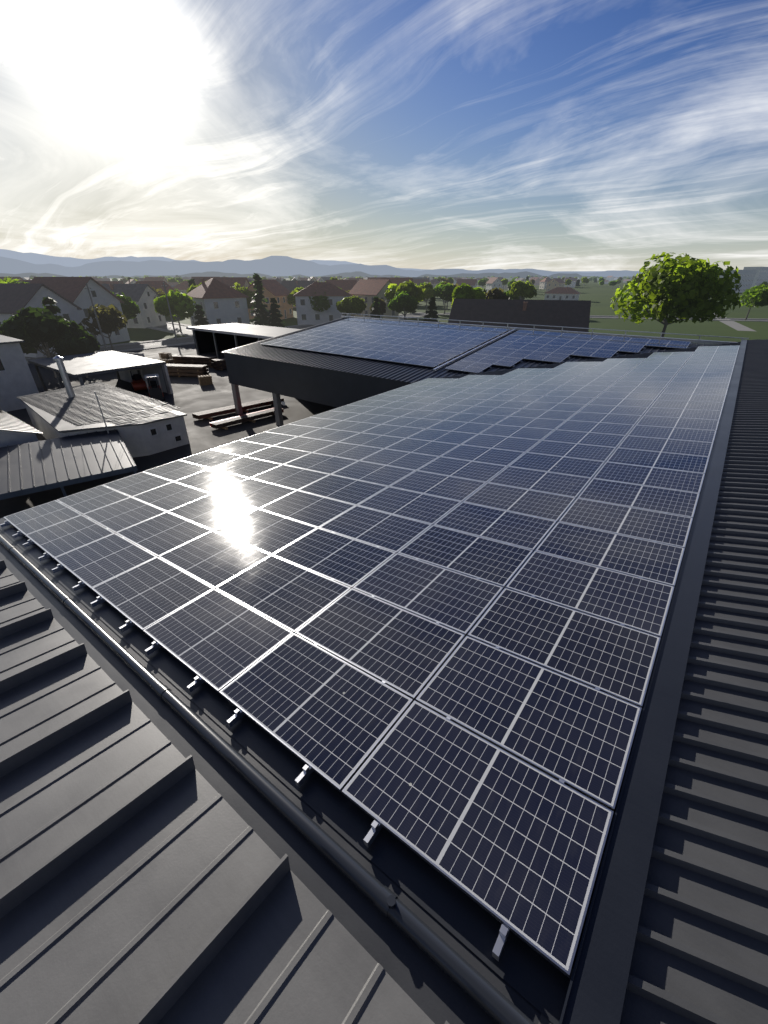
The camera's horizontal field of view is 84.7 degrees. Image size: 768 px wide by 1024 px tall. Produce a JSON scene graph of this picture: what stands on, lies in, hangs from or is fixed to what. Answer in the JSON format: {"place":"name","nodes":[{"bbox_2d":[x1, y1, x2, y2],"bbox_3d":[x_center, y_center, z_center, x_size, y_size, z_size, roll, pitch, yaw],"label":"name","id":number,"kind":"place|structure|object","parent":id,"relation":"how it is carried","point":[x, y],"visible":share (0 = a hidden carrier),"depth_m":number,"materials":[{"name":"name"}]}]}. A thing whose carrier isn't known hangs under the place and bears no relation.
{"place":"outdoors","nodes":[
{"label":"outdoors","id":0,"kind":"place"},
{"bbox_2d":[144,374,164,403],"bbox_3d":[-20.201,-10.890,37.122,1.160,2.270,3.860,-14,32,-24],"label":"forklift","id":1,"kind":"object","parent":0,"point":[155,391],"visible":0.88,"depth_m":36.72,"materials":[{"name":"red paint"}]},
{"bbox_2d":[0,344,336,517],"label":"yard pavement","id":2,"kind":"structure","parent":0,"point":[190,395],"depth_m":35.06,"materials":[{"name":"concrete"}]},
{"bbox_2d":[0,335,38,411],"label":"workshop block","id":3,"kind":"structure","parent":2,"relation":"on","point":[16,378],"depth_m":34.49,"materials":[{"name":"white paint"}]},
{"bbox_2d":[0,409,43,446],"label":"dark roof shed","id":4,"kind":"structure","parent":2,"relation":"on","point":[14,430],"depth_m":23.81,"materials":[{"name":"grey metal"}]},
{"bbox_2d":[0,391,137,499],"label":"lean to canopy","id":5,"kind":"object","parent":2,"relation":"on","point":[39,466],"visible":0.91,"depth_m":21.31,"materials":[{"name":"grey metal"}]},
{"bbox_2d":[27,351,172,393],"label":"carport shed","id":6,"kind":"structure","parent":2,"relation":"on","point":[120,364],"depth_m":39.07,"materials":[{"name":"grey metal"}]},
{"bbox_2d":[16,356,189,457],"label":"outbuilding","id":7,"kind":"structure","parent":2,"relation":"on","point":[150,427],"depth_m":26.98,"materials":[{"name":"white"}]},
{"bbox_2d":[97,351,144,356],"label":"yard boundary wall","id":8,"kind":"structure","parent":2,"relation":"on","point":[140,354],"depth_m":49.43,"materials":[{"name":"white concrete"}]},
{"bbox_2d":[128,368,147,392],"bbox_3d":[-23.970,-12.965,40.842,1.160,2.270,3.860,-17,33,-28],"label":"forklift","id":9,"kind":"object","parent":2,"relation":"on","point":[138,382],"visible":0.94,"depth_m":39.92,"materials":[{"name":"red paint"}]},
{"bbox_2d":[158,352,172,361],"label":"pallet stack","id":10,"kind":"object","parent":2,"relation":"on","point":[164,355],"visible":0.45,"depth_m":50.40,"materials":[{"name":"brown wood"}]},
{"bbox_2d":[160,358,173,363],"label":"pallet stack","id":11,"kind":"object","parent":2,"relation":"on","point":[167,361],"visible":0.27,"depth_m":49.09,"materials":[{"name":"brown wood"}]},
{"bbox_2d":[198,374,212,385],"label":"crate","id":12,"kind":"object","parent":2,"relation":"on","point":[205,379],"visible":1,"depth_m":43.18,"materials":[{"name":"brown wood"}]},
{"bbox_2d":[0,352,411,518],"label":"hall walls","id":13,"kind":"structure","parent":2,"relation":"on","point":[323,386],"depth_m":28.24,"materials":[{"name":"grey metal"}]},
{"bbox_2d":[0,560,448,1023],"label":"standing seam roof","id":14,"kind":"structure","parent":13,"relation":"on","point":[148,875],"depth_m":2.87,"materials":[{"name":"grey metal"}]},
{"bbox_2d":[0,534,534,1023],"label":"gutter pipe","id":15,"kind":"object","parent":13,"relation":"on","point":[486,996],"visible":1,"depth_m":3.08,"materials":[{"name":"grey metal"}]},
{"bbox_2d":[0,519,552,1023],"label":"roof gutter","id":16,"kind":"object","parent":13,"relation":"on","point":[428,985],"visible":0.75,"depth_m":3.17,"materials":[{"name":"grey metal"}]},
{"bbox_2d":[0,318,740,1023],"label":"roof sheet","id":17,"kind":"object","parent":13,"relation":"on","point":[536,980],"visible":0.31,"depth_m":3.62,"materials":[{"name":"black metal"}]},
{"bbox_2d":[0,331,730,960],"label":"solar rails","id":18,"kind":"object","parent":17,"relation":"on","point":[372,835],"visible":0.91,"depth_m":4.57,"materials":[{"name":"silver metal"}]},
{"bbox_2d":[4,318,739,977],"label":"solar panels","id":19,"kind":"object","parent":17,"relation":"on","point":[474,798],"visible":0.99,"depth_m":6.09,"materials":[{"name":"blue glass"}]},
{"bbox_2d":[341,313,748,370],"bbox_3d":[4.782,-11.553,28.607,31.200,1.696,11.360,21,35,32],"label":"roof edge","id":20,"kind":"object","parent":17,"relation":"on","point":[512,329],"visible":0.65,"depth_m":28.49,"materials":[{"name":"silver metal"}]},
{"bbox_2d":[559,340,746,1023],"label":"ridge flashing","id":21,"kind":"object","parent":17,"relation":"on","point":[596,991],"visible":1,"depth_m":3.11,"materials":[{"name":"grey metal"}]},
{"bbox_2d":[620,339,767,1023],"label":"corrugated roof","id":22,"kind":"structure","parent":13,"relation":"on","point":[700,954],"depth_m":3.18,"materials":[{"name":"grey metal"}]},
{"bbox_2d":[166,355,283,429],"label":"stacks","id":23,"kind":"object","parent":2,"relation":"on","point":[188,365],"visible":0.45,"depth_m":36.04,"materials":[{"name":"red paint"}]},
{"bbox_2d":[186,323,300,357],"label":"open shed","id":24,"kind":"structure","parent":2,"relation":"on","point":[216,338],"depth_m":59.55,"materials":[{"name":"metal"}]},
{"bbox_2d":[0,249,602,272],"bbox_3d":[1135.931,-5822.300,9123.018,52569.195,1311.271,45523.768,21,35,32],"label":"mountains","id":25,"kind":"structure","parent":0,"point":[34,258],"depth_m":18965.79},
{"bbox_2d":[0,271,634,277],"bbox_3d":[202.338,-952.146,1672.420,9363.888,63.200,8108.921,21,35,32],"label":"treeline","id":26,"kind":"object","parent":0,"point":[524,274],"depth_m":3504.91,"materials":[{"name":"green plant"}]},
{"bbox_2d":[0,256,643,276],"bbox_3d":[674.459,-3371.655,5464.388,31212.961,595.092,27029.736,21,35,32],"label":"mountains","id":27,"kind":"structure","parent":0,"point":[273,266],"depth_m":12239.16,"materials":[{"name":"blue"}]},
{"bbox_2d":[0,0,767,270],"label":"sky","id":28,"kind":"structure","parent":0,"point":[548,135],"materials":[{"name":"blue"}]},
{"bbox_2d":[25,313,767,360],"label":"town road","id":29,"kind":"structure","parent":0,"point":[168,326],"depth_m":73.71,"materials":[{"name":"grey asphalt"}]},
{"bbox_2d":[27,312,767,363],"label":"town pavement kerb","id":30,"kind":"structure","parent":29,"relation":"on","point":[171,331],"depth_m":84.86,"materials":[{"name":"concrete"}]},
{"bbox_2d":[101,278,767,345],"bbox_3d":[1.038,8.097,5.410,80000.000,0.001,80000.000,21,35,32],"label":"ground","id":31,"kind":"structure","parent":0,"point":[598,296],"depth_m":100.70,"materials":[{"name":"green plant"}]},
{"bbox_2d":[85,279,632,350],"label":"utility poles","id":32,"kind":"object","parent":31,"relation":"on","point":[87,288],"visible":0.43,"depth_m":57.24,"materials":[{"name":"wood"}]},
{"bbox_2d":[0,278,767,377],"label":"trees","id":33,"kind":"object","parent":31,"relation":"on","point":[61,333],"depth_m":73.54,"materials":[{"name":"green plant"}]},
{"bbox_2d":[0,273,767,325],"bbox_3d":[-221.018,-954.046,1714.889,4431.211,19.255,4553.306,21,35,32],"label":"trees","id":34,"kind":"object","parent":31,"relation":"on","point":[424,291],"depth_m":101.34,"materials":[{"name":"green plant"}]},
{"bbox_2d":[0,267,767,357],"bbox_3d":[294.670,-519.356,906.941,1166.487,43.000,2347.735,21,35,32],"label":"town houses","id":35,"kind":"structure","parent":31,"relation":"on","point":[219,300],"depth_m":87.41,"materials":[{"name":"paint"}]},
{"bbox_2d":[610,252,741,336],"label":"tree","id":36,"kind":"object","parent":31,"relation":"on","point":[680,287],"depth_m":56.30,"materials":[{"name":"green plant"}]},
{"bbox_2d":[713,300,754,330],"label":"field path","id":37,"kind":"structure","parent":0,"point":[736,325],"depth_m":96.48,"materials":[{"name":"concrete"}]}
]}

